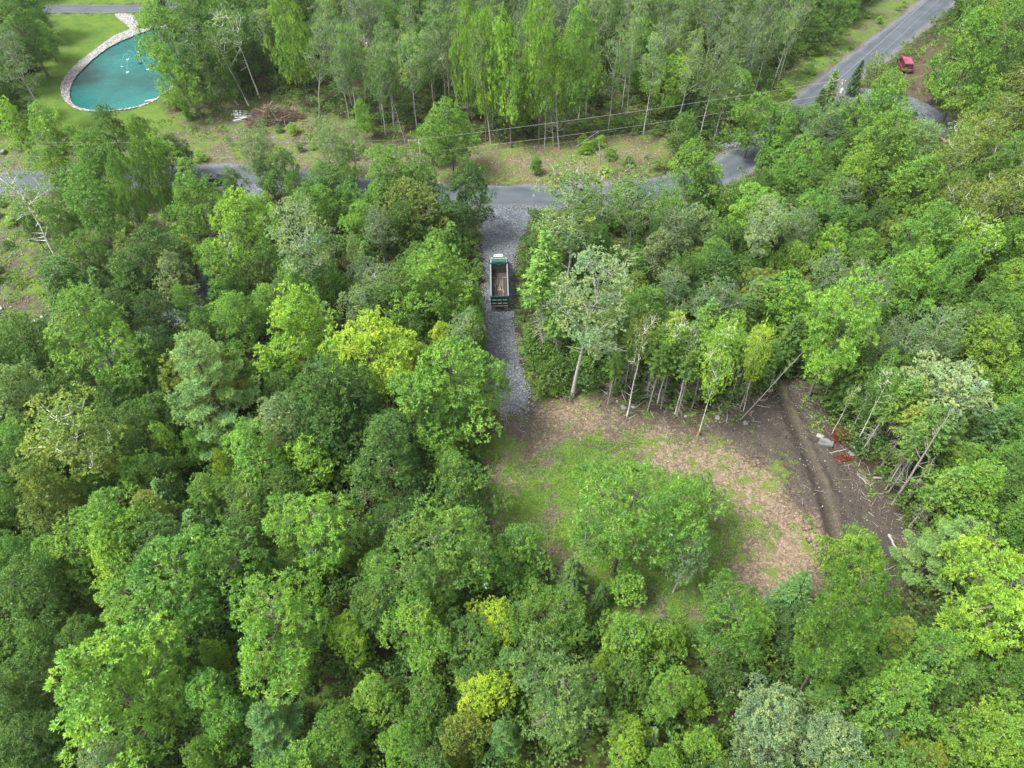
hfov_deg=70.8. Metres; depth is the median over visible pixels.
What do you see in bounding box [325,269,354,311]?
beech tree
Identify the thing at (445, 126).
maple tree
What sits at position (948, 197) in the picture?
birch tree
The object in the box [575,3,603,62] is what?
maple tree
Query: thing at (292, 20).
maple tree
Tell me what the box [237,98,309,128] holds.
brush pile
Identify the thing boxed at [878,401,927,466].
fir tree
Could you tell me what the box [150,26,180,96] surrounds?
poplar tree
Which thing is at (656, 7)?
aspen tree
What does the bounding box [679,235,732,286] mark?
maple tree
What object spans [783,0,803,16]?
poplar tree
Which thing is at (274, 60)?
beech tree
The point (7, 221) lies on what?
shrub
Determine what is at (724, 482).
clearing stones
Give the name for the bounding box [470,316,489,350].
maple tree
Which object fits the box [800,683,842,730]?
spruce tree
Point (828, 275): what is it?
aspen tree
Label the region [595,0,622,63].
poplar tree
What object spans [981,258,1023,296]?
maple tree
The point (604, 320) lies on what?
spruce tree
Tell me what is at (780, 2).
aspen tree
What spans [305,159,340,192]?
maple tree
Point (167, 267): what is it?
maple tree
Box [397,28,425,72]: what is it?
maple tree
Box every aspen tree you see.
[0,25,50,126]
[0,35,22,95]
[76,722,138,767]
[158,0,203,42]
[170,16,221,110]
[232,127,275,201]
[247,7,279,72]
[251,118,276,174]
[253,192,343,300]
[295,0,324,18]
[301,18,337,117]
[311,0,334,77]
[313,115,337,159]
[315,118,350,172]
[319,0,353,43]
[327,19,356,105]
[332,19,363,117]
[336,119,371,186]
[336,284,385,346]
[340,255,410,314]
[349,0,382,74]
[357,0,390,74]
[359,42,391,122]
[360,205,398,267]
[364,52,394,134]
[371,17,402,118]
[372,41,401,126]
[380,0,410,53]
[385,29,429,127]
[416,13,447,99]
[416,28,439,117]
[420,0,448,29]
[422,0,446,28]
[435,10,463,93]
[440,0,459,23]
[442,304,485,352]
[447,0,486,45]
[453,32,479,118]
[468,17,496,143]
[469,0,488,16]
[507,10,540,107]
[531,155,625,289]
[535,0,563,61]
[544,240,641,397]
[549,0,585,84]
[576,38,604,122]
[594,0,626,80]
[604,163,660,262]
[614,0,641,83]
[627,0,653,89]
[636,30,667,134]
[643,0,674,45]
[643,23,680,109]
[646,0,668,16]
[647,264,693,316]
[656,202,695,262]
[661,530,713,592]
[664,8,691,94]
[680,24,705,72]
[688,0,711,63]
[688,273,749,326]
[695,31,737,141]
[699,0,723,44]
[699,0,726,60]
[710,0,738,65]
[731,15,766,103]
[733,0,762,65]
[738,13,770,85]
[742,0,777,83]
[744,0,766,50]
[744,193,797,277]
[750,0,779,70]
[760,0,782,44]
[778,0,815,79]
[780,205,821,257]
[800,106,846,155]
[804,246,848,319]
[824,97,865,141]
[824,171,861,222]
[832,257,894,339]
[870,313,919,364]
[895,350,997,426]
[900,304,968,378]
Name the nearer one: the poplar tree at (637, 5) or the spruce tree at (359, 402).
the spruce tree at (359, 402)
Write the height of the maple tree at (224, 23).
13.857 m
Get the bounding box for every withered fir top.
[826,427,859,447]
[833,452,852,462]
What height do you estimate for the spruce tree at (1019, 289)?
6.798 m
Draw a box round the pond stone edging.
[60,13,187,111]
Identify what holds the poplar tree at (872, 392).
on the ground at (82, 34)
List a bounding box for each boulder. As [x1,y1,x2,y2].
[0,149,6,155]
[620,405,626,410]
[816,433,823,438]
[818,437,833,446]
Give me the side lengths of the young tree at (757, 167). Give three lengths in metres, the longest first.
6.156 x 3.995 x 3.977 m
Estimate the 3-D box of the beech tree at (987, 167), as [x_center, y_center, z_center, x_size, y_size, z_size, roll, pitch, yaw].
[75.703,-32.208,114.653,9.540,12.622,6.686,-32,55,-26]
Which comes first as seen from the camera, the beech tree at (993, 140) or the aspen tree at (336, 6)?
the beech tree at (993, 140)
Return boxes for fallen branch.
[639,387,676,399]
[873,474,924,480]
[887,534,897,549]
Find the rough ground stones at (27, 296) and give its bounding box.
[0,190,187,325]
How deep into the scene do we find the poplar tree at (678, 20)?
145.63 m
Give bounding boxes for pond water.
[70,29,190,110]
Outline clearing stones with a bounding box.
[492,385,898,610]
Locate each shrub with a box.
[0,200,6,207]
[0,240,14,250]
[3,215,17,226]
[10,209,29,221]
[29,197,41,211]
[113,218,132,232]
[159,208,176,219]
[182,108,198,119]
[193,148,208,162]
[210,105,219,112]
[274,124,283,132]
[284,122,297,135]
[296,143,306,151]
[309,140,316,149]
[577,134,588,144]
[577,140,591,154]
[585,139,597,151]
[595,134,607,147]
[604,146,616,161]
[622,154,634,167]
[716,129,729,142]
[774,78,786,90]
[781,84,796,98]
[804,63,816,74]
[809,44,822,56]
[864,10,871,17]
[875,15,884,23]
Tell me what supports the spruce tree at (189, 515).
on the ground at (82, 34)
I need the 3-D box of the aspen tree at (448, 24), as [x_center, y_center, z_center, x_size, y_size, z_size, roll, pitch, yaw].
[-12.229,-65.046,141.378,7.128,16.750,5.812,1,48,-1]
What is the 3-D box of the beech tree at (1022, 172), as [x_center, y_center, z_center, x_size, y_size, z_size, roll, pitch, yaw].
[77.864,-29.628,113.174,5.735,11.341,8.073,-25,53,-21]
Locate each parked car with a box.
[203,174,230,186]
[896,56,913,71]
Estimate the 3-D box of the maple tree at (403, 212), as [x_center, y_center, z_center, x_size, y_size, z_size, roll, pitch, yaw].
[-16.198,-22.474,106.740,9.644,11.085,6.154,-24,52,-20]
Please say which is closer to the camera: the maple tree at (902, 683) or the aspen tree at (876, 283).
the maple tree at (902, 683)
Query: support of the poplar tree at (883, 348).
on the ground at (82, 34)
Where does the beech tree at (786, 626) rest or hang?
on the ground at (82, 34)
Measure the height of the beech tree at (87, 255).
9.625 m
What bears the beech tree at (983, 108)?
on the ground at (82, 34)
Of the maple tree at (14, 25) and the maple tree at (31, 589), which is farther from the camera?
the maple tree at (14, 25)
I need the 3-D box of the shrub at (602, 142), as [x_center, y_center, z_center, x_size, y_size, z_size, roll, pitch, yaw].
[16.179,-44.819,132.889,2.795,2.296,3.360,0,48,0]
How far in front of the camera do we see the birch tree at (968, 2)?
164.43 m
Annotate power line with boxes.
[423,92,837,152]
[426,79,841,138]
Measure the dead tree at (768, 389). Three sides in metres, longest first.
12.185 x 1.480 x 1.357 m
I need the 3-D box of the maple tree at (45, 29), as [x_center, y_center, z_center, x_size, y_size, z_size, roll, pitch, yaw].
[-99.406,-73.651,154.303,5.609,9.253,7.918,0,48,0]
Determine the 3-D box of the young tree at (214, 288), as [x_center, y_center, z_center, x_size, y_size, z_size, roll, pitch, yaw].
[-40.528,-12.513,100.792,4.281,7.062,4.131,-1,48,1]
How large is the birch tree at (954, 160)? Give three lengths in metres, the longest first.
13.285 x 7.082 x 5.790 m
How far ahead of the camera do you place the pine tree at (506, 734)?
59.99 m
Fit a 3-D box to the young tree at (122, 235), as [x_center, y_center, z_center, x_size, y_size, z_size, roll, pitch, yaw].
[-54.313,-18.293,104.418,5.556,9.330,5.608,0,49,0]
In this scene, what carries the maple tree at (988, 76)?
on the ground at (82, 34)
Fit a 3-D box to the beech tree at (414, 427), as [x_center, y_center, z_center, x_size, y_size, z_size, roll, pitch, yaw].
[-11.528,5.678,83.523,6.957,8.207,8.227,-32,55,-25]
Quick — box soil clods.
[708,377,922,605]
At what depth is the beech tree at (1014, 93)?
132.36 m
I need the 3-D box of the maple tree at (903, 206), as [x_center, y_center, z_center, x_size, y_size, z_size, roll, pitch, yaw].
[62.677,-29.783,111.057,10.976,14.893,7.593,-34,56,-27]
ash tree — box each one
[215,462,285,533]
[226,566,335,712]
[261,488,376,579]
[364,492,498,605]
[407,722,453,767]
[438,605,509,691]
[497,581,593,657]
[505,622,621,753]
[567,452,733,578]
[641,664,696,725]
[666,468,728,531]
[693,567,776,672]
[788,532,905,697]
[800,265,887,396]
[801,597,887,700]
[932,521,1023,664]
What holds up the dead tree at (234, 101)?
on the ground at (82, 34)
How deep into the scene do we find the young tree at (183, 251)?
103.64 m
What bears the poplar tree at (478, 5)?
on the ground at (82, 34)
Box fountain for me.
[121,48,148,72]
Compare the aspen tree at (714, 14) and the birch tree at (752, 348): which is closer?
the birch tree at (752, 348)
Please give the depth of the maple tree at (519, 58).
144.57 m
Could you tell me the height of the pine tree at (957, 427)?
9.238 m
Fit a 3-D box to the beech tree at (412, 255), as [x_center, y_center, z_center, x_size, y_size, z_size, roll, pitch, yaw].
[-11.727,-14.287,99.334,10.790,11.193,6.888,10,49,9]
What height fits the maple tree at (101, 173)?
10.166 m
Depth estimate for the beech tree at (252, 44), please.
141.88 m
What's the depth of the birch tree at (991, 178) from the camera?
109.41 m
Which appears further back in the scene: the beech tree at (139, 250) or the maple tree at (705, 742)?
the beech tree at (139, 250)
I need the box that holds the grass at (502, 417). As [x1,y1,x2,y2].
[0,47,957,617]
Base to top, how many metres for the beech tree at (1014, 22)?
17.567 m
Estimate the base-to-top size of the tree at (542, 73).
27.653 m
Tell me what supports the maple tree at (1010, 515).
on the ground at (82, 34)
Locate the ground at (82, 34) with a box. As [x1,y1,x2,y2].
[0,0,1023,767]
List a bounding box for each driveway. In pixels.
[97,184,262,368]
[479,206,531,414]
[829,88,1023,169]
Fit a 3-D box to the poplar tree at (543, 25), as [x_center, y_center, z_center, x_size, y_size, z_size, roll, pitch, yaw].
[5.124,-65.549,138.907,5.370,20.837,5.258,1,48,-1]
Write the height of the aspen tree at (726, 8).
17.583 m
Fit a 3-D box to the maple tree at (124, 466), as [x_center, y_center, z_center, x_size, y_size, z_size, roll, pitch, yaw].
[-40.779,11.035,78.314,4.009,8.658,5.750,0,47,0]
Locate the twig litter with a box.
[0,193,927,627]
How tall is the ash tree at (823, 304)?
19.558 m
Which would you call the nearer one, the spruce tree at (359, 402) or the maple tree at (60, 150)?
the spruce tree at (359, 402)
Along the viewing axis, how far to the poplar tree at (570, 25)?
131.00 m
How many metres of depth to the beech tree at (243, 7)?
158.47 m
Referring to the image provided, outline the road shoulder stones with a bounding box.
[9,5,954,211]
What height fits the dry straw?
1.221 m
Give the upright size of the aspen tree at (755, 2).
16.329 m
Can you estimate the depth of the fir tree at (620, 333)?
87.70 m
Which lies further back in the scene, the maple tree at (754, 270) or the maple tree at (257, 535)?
the maple tree at (754, 270)
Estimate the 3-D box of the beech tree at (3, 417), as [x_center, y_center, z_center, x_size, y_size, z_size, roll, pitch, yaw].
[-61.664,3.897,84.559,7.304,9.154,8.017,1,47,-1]
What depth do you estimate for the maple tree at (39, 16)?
158.62 m
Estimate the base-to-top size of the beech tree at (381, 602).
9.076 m
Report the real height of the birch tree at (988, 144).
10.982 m
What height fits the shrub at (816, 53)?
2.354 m
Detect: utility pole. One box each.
[408,139,423,189]
[832,78,845,102]
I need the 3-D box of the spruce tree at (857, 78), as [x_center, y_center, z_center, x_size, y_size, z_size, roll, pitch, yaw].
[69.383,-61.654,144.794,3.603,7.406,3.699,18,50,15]
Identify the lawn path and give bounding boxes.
[33,2,181,12]
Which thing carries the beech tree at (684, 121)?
on the ground at (82, 34)
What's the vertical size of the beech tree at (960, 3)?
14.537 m
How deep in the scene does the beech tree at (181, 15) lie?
143.52 m
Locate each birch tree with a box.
[0,160,59,263]
[15,380,126,487]
[101,174,137,231]
[203,35,249,105]
[207,0,259,98]
[359,52,381,109]
[389,28,401,52]
[439,49,454,101]
[500,73,511,103]
[507,4,526,25]
[575,68,592,117]
[625,312,663,415]
[657,309,690,404]
[675,327,711,413]
[697,309,752,431]
[739,329,764,381]
[743,318,774,410]
[833,379,862,430]
[853,362,906,447]
[860,50,886,96]
[876,67,902,96]
[928,184,971,223]
[929,139,977,190]
[930,206,977,265]
[936,173,975,210]
[940,121,984,186]
[941,110,1008,186]
[949,213,1006,288]
[956,178,1013,240]
[958,0,985,30]
[958,5,999,37]
[970,143,1005,176]
[970,173,1013,229]
[977,91,1023,143]
[978,165,1023,226]
[985,0,1004,17]
[993,17,1022,60]
[995,0,1022,15]
[999,60,1023,113]
[1007,138,1023,178]
[1014,231,1023,274]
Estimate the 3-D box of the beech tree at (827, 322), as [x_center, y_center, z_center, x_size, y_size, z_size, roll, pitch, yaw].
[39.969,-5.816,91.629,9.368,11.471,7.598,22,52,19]
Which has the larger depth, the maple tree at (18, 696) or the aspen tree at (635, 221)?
the aspen tree at (635, 221)
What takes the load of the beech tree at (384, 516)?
on the ground at (82, 34)
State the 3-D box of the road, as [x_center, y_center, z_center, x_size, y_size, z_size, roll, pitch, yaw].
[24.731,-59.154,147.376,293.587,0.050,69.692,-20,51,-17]
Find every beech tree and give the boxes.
[0,0,39,22]
[0,30,21,77]
[0,72,19,124]
[0,390,30,445]
[0,447,55,512]
[0,565,28,617]
[0,619,34,661]
[0,736,39,767]
[23,436,79,487]
[39,420,85,463]
[52,229,123,285]
[71,566,194,666]
[87,492,130,529]
[96,287,143,323]
[105,223,193,296]
[112,511,236,608]
[128,132,186,190]
[128,389,179,449]
[169,1,211,52]
[190,6,232,53]
[190,26,251,85]
[205,289,262,336]
[206,0,243,29]
[218,9,270,86]
[229,0,252,22]
[237,0,291,63]
[243,731,337,767]
[249,282,279,323]
[255,368,299,420]
[256,203,290,234]
[266,291,321,338]
[267,207,326,258]
[269,542,320,602]
[270,16,305,88]
[274,259,319,294]
[280,0,320,30]
[287,394,353,436]
[300,163,357,211]
[305,14,325,55]
[307,21,329,57]
[309,334,375,380]
[311,183,344,226]
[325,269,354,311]
[342,569,417,649]
[350,262,435,332]
[352,176,401,233]
[361,496,429,563]
[380,407,448,465]
[390,240,432,286]
[400,247,459,305]
[423,227,452,266]
[428,340,473,383]
[507,569,573,627]
[570,323,626,367]
[581,220,623,263]
[596,177,659,231]
[605,243,660,284]
[607,283,671,344]
[650,308,685,362]
[664,109,699,162]
[673,753,707,767]
[681,248,753,318]
[681,281,742,331]
[693,739,766,767]
[707,182,785,253]
[757,223,792,253]
[760,167,788,202]
[766,750,799,767]
[767,193,807,221]
[769,599,831,660]
[780,137,834,185]
[782,103,830,149]
[783,186,850,253]
[786,162,837,212]
[794,302,859,363]
[796,0,826,19]
[798,16,838,52]
[806,744,853,767]
[808,0,855,39]
[808,106,853,160]
[810,138,844,179]
[826,125,875,174]
[832,157,869,191]
[835,731,940,767]
[839,0,860,20]
[867,140,890,178]
[873,622,995,717]
[904,210,942,255]
[910,300,1018,370]
[933,440,987,473]
[939,760,991,767]
[948,12,992,59]
[952,0,972,20]
[954,89,1009,153]
[956,579,1015,640]
[958,0,994,34]
[959,149,1014,216]
[960,453,1023,533]
[961,134,1002,175]
[969,221,1012,277]
[978,13,1010,51]
[978,30,1023,108]
[983,4,1023,72]
[985,89,1018,123]
[989,163,1023,218]
[991,339,1023,374]
[992,5,1023,38]
[994,47,1023,97]
[995,0,1023,41]
[996,434,1023,460]
[1001,684,1023,715]
[1006,246,1023,282]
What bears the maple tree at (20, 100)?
on the ground at (82, 34)
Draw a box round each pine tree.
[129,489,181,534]
[163,328,267,461]
[240,695,304,763]
[484,718,521,766]
[488,646,523,692]
[870,615,915,666]
[889,515,981,594]
[923,413,968,466]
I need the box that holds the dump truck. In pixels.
[490,254,508,309]
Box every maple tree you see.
[0,0,55,28]
[0,0,66,78]
[0,4,37,48]
[0,66,38,121]
[0,95,38,159]
[0,307,70,376]
[0,359,68,440]
[0,417,41,476]
[0,471,45,528]
[0,529,47,585]
[0,546,71,648]
[0,643,63,744]
[0,706,78,767]
[7,456,86,537]
[11,607,72,672]
[14,203,50,249]
[21,100,90,170]
[29,144,75,188]
[30,528,89,581]
[32,18,61,62]
[36,198,81,248]
[38,362,110,410]
[40,610,199,767]
[41,278,161,396]
[42,505,137,595]
[48,163,94,202]
[53,612,104,667]
[57,163,122,243]
[64,456,127,511]
[68,481,180,572]
[72,126,136,203]
[76,152,115,204]
[79,514,149,609]
[90,375,151,446]
[91,104,135,159]
[104,140,151,239]
[111,398,175,462]
[115,453,152,506]
[116,447,188,497]
[120,522,278,676]
[124,114,173,172]
[125,114,177,232]
[130,289,181,357]
[131,324,188,396]
[133,0,193,87]
[145,38,204,120]
[148,420,194,468]
[151,249,204,307]
[157,333,256,434]
[160,132,195,172]
[164,157,234,245]
[167,0,213,31]
[169,283,200,327]
[171,665,263,764]
[176,0,216,21]
[178,38,213,89]
[178,729,236,767]
[179,472,246,522]
[180,427,223,467]
[186,305,229,348]
[190,237,248,287]
[193,40,242,112]
[198,639,233,683]
[207,185,296,274]
[209,292,272,352]
[209,506,277,587]
[210,265,250,304]
[210,448,236,483]
[211,7,257,72]
[218,165,253,205]
[219,415,305,503]
[221,194,269,243]
[225,350,263,398]
[238,237,288,291]
[248,155,288,200]
[252,280,337,379]
[255,391,318,464]
[256,345,300,386]
[257,0,300,52]
[261,0,316,106]
[261,461,314,526]
[265,276,301,316]
[271,144,300,182]
[273,348,386,459]
[274,432,363,499]
[282,165,308,204]
[284,250,353,312]
[286,181,343,247]
[297,378,375,468]
[304,696,362,767]
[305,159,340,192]
[307,228,339,273]
[317,305,426,404]
[320,1,342,30]
[326,608,372,670]
[331,721,370,767]
[332,179,365,219]
[335,199,379,248]
[336,145,362,182]
[338,667,409,738]
[342,231,361,271]
[347,143,421,209]
[348,408,433,513]
[349,98,374,141]
[357,544,396,604]
[363,175,454,238]
[368,198,426,254]
[369,0,404,51]
[373,592,460,690]
[375,718,434,767]
[378,336,511,458]
[387,236,477,331]
[392,32,432,103]
[394,310,432,354]
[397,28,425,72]
[400,345,444,400]
[403,663,451,734]
[404,153,454,226]
[408,119,443,164]
[417,95,481,176]
[418,29,446,82]
[423,156,496,241]
[426,320,458,371]
[427,447,514,530]
[433,439,464,487]
[433,709,492,767]
[451,667,520,729]
[457,337,476,377]
[458,306,484,349]
[460,522,556,598]
[463,347,489,387]
[463,595,527,650]
[467,287,484,321]
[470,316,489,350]
[505,0,525,29]
[505,83,542,133]
[509,43,536,73]
[511,2,536,55]
[527,219,576,266]
[541,1,573,31]
[561,242,595,288]
[565,52,606,103]
[569,182,613,233]
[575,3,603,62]
[583,609,687,689]
[586,650,612,685]
[587,285,625,318]
[590,651,659,711]
[605,705,655,767]
[618,14,665,95]
[618,272,649,310]
[622,227,679,285]
[631,743,684,767]
[639,48,693,118]
[642,622,686,671]
[645,196,688,242]
[646,135,736,215]
[657,250,709,304]
[666,724,726,767]
[669,0,712,53]
[669,202,717,255]
[672,674,711,720]
[675,246,706,279]
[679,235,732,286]
[680,54,712,99]
[691,161,723,206]
[699,647,744,712]
[705,216,753,266]
[709,62,757,128]
[709,175,751,221]
[716,597,777,664]
[720,89,780,157]
[723,275,778,334]
[724,266,784,309]
[725,671,819,767]
[728,0,754,15]
[730,241,777,285]
[746,165,774,208]
[751,268,814,339]
[755,99,798,155]
[761,700,875,767]
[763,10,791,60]
[764,239,819,283]
[768,132,830,196]
[775,102,804,134]
[789,278,828,320]
[798,222,850,278]
[811,520,887,607]
[815,653,945,765]
[819,143,877,223]
[828,67,913,145]
[828,203,869,255]
[829,269,866,309]
[831,100,927,205]
[832,382,888,430]
[833,237,891,287]
[844,227,886,266]
[856,377,923,435]
[858,196,897,238]
[858,297,891,338]
[858,722,906,765]
[861,247,949,321]
[873,214,909,258]
[877,350,929,395]
[884,151,945,224]
[885,733,949,767]
[888,198,965,280]
[889,118,946,189]
[908,457,1006,532]
[918,0,1021,123]
[923,240,981,306]
[923,273,966,318]
[924,167,976,212]
[925,63,955,103]
[930,687,1023,767]
[937,519,1001,583]
[938,313,1020,386]
[940,64,1007,120]
[958,302,990,350]
[961,274,1008,316]
[970,650,1023,713]
[971,494,1023,565]
[978,358,1023,402]
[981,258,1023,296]
[981,393,1023,444]
[981,431,1023,479]
[984,292,1023,345]
[987,130,1023,178]
[987,214,1023,268]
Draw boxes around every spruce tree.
[0,682,29,717]
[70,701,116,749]
[87,265,125,318]
[90,310,116,342]
[150,477,191,517]
[155,0,168,9]
[182,509,222,544]
[318,301,345,341]
[344,382,372,424]
[354,240,384,290]
[398,587,428,631]
[409,0,425,26]
[443,220,469,269]
[552,555,589,605]
[589,582,609,612]
[595,303,612,340]
[600,16,612,44]
[634,17,654,62]
[642,726,658,751]
[670,73,696,120]
[686,89,709,135]
[706,191,725,221]
[710,31,722,57]
[728,292,757,347]
[744,339,779,393]
[761,569,813,627]
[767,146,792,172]
[771,34,791,65]
[773,314,806,377]
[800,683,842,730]
[802,87,825,126]
[816,0,833,26]
[819,343,873,417]
[822,67,839,112]
[823,99,840,135]
[844,59,864,95]
[844,94,862,134]
[865,679,901,717]
[896,319,931,362]
[927,661,973,706]
[959,402,1016,459]
[970,39,996,75]
[989,282,1023,316]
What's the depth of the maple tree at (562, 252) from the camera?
104.45 m
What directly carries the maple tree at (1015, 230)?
on the ground at (82, 34)
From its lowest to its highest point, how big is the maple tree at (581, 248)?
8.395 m
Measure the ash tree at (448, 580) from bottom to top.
16.879 m
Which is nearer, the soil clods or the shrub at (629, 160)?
the soil clods
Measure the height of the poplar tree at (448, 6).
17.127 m
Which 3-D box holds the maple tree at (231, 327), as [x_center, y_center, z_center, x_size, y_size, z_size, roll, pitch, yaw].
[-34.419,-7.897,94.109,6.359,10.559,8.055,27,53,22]
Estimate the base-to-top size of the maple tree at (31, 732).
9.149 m
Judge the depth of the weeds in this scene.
111.65 m
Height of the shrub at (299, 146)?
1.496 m
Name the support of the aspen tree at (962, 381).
on the ground at (82, 34)
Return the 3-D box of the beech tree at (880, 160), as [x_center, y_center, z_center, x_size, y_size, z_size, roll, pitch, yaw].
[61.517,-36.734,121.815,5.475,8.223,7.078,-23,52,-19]
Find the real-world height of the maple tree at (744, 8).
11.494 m
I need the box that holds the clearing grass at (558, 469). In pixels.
[478,376,893,615]
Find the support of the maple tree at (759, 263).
on the ground at (82, 34)
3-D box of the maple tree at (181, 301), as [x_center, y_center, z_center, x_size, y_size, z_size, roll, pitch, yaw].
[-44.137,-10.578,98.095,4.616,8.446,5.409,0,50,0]
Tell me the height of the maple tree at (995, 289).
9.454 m
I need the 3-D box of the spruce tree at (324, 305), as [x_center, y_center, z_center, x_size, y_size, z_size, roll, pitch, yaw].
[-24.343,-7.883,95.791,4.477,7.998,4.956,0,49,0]
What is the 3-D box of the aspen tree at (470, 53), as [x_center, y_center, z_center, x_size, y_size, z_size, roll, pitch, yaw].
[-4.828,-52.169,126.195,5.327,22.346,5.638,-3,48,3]
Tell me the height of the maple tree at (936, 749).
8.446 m
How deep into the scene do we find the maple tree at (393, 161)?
109.57 m
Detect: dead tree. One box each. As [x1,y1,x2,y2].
[202,67,238,104]
[393,104,408,146]
[542,84,549,146]
[548,109,554,146]
[551,90,561,149]
[596,139,608,217]
[729,363,741,404]
[741,352,802,418]
[888,462,908,492]
[891,405,955,504]
[903,456,937,502]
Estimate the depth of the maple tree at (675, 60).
135.09 m
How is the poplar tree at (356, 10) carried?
on the ground at (82, 34)
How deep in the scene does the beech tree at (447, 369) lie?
90.06 m
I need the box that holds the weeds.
[0,46,960,629]
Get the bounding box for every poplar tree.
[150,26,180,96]
[166,42,195,80]
[189,0,210,34]
[204,21,230,86]
[246,0,280,22]
[271,6,293,27]
[312,0,343,87]
[330,45,353,128]
[340,0,366,88]
[342,0,358,65]
[348,12,370,98]
[357,0,383,53]
[373,12,393,89]
[393,0,421,51]
[396,0,426,31]
[424,1,446,31]
[428,29,455,122]
[434,27,464,121]
[436,0,452,41]
[437,0,455,12]
[442,2,464,86]
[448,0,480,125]
[453,4,478,84]
[461,15,478,104]
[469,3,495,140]
[471,0,488,20]
[474,6,494,44]
[475,0,499,16]
[479,0,500,49]
[480,42,507,128]
[482,2,500,85]
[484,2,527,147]
[486,0,509,20]
[510,0,520,11]
[513,0,532,41]
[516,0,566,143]
[529,1,553,82]
[535,7,547,54]
[535,42,555,120]
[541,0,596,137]
[555,16,584,90]
[558,15,582,92]
[564,0,587,20]
[568,0,587,19]
[579,0,611,85]
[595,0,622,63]
[596,27,630,130]
[597,0,620,50]
[612,7,646,107]
[619,18,644,119]
[620,0,638,76]
[625,0,645,50]
[633,0,657,51]
[648,25,676,115]
[654,0,677,48]
[667,0,693,80]
[674,0,699,42]
[674,41,708,134]
[695,0,721,73]
[706,57,749,140]
[708,0,748,94]
[715,12,743,70]
[718,0,753,66]
[754,10,783,92]
[771,0,803,88]
[777,1,794,38]
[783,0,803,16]
[789,0,813,53]
[798,0,821,38]
[820,333,857,402]
[847,371,882,437]
[857,344,898,424]
[859,325,898,368]
[932,459,998,526]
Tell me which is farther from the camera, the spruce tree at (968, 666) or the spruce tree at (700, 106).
the spruce tree at (700, 106)
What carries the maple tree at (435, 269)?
on the ground at (82, 34)
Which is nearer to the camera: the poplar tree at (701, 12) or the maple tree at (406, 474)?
the maple tree at (406, 474)
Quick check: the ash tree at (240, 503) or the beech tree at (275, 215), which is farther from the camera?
the beech tree at (275, 215)
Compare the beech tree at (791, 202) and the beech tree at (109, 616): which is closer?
the beech tree at (109, 616)
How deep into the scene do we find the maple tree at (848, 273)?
99.61 m
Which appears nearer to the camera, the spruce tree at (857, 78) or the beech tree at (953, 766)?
the beech tree at (953, 766)
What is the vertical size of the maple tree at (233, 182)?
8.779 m
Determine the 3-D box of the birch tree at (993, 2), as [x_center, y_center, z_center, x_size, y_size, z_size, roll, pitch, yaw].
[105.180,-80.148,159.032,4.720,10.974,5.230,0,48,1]
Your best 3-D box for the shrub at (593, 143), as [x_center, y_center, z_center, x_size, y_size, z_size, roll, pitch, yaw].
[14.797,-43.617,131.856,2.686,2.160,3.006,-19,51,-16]
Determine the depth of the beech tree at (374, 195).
108.94 m
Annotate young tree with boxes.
[36,254,93,311]
[109,256,144,295]
[113,227,156,282]
[166,234,204,283]
[205,275,230,312]
[529,154,542,174]
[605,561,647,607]
[753,143,775,173]
[759,124,786,165]
[927,617,974,669]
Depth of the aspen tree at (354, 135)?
118.22 m
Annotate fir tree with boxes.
[516,257,557,350]
[525,227,563,341]
[539,304,567,357]
[601,349,626,404]
[604,298,633,356]
[620,323,641,389]
[624,300,654,381]
[626,322,649,391]
[640,330,668,397]
[641,323,670,391]
[643,340,674,411]
[652,309,686,387]
[658,338,683,408]
[673,324,704,395]
[674,345,702,415]
[689,298,720,373]
[690,337,716,408]
[697,333,725,398]
[710,324,740,394]
[713,318,738,373]
[724,333,751,392]
[738,344,770,408]
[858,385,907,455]
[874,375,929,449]
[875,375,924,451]
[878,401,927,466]
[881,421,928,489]
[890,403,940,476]
[898,417,951,480]
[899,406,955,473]
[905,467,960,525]
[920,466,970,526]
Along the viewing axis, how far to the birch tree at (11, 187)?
97.65 m
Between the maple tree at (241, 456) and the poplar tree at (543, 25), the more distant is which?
the poplar tree at (543, 25)
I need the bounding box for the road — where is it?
[0,0,954,207]
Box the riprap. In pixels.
[708,125,746,153]
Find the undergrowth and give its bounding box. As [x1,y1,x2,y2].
[0,0,1023,767]
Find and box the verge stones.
[16,51,847,184]
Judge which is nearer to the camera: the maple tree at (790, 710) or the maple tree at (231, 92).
the maple tree at (790, 710)
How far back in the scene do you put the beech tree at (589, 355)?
92.59 m
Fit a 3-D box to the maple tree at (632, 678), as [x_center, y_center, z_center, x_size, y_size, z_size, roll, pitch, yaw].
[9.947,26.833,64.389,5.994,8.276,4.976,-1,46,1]
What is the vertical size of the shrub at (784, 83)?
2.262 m
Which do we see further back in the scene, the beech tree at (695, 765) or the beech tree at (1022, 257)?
the beech tree at (1022, 257)
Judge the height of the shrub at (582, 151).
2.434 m
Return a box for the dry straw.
[0,111,903,624]
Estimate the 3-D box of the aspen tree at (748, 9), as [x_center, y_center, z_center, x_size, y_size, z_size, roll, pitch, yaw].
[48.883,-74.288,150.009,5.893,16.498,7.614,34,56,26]
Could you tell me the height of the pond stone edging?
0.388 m

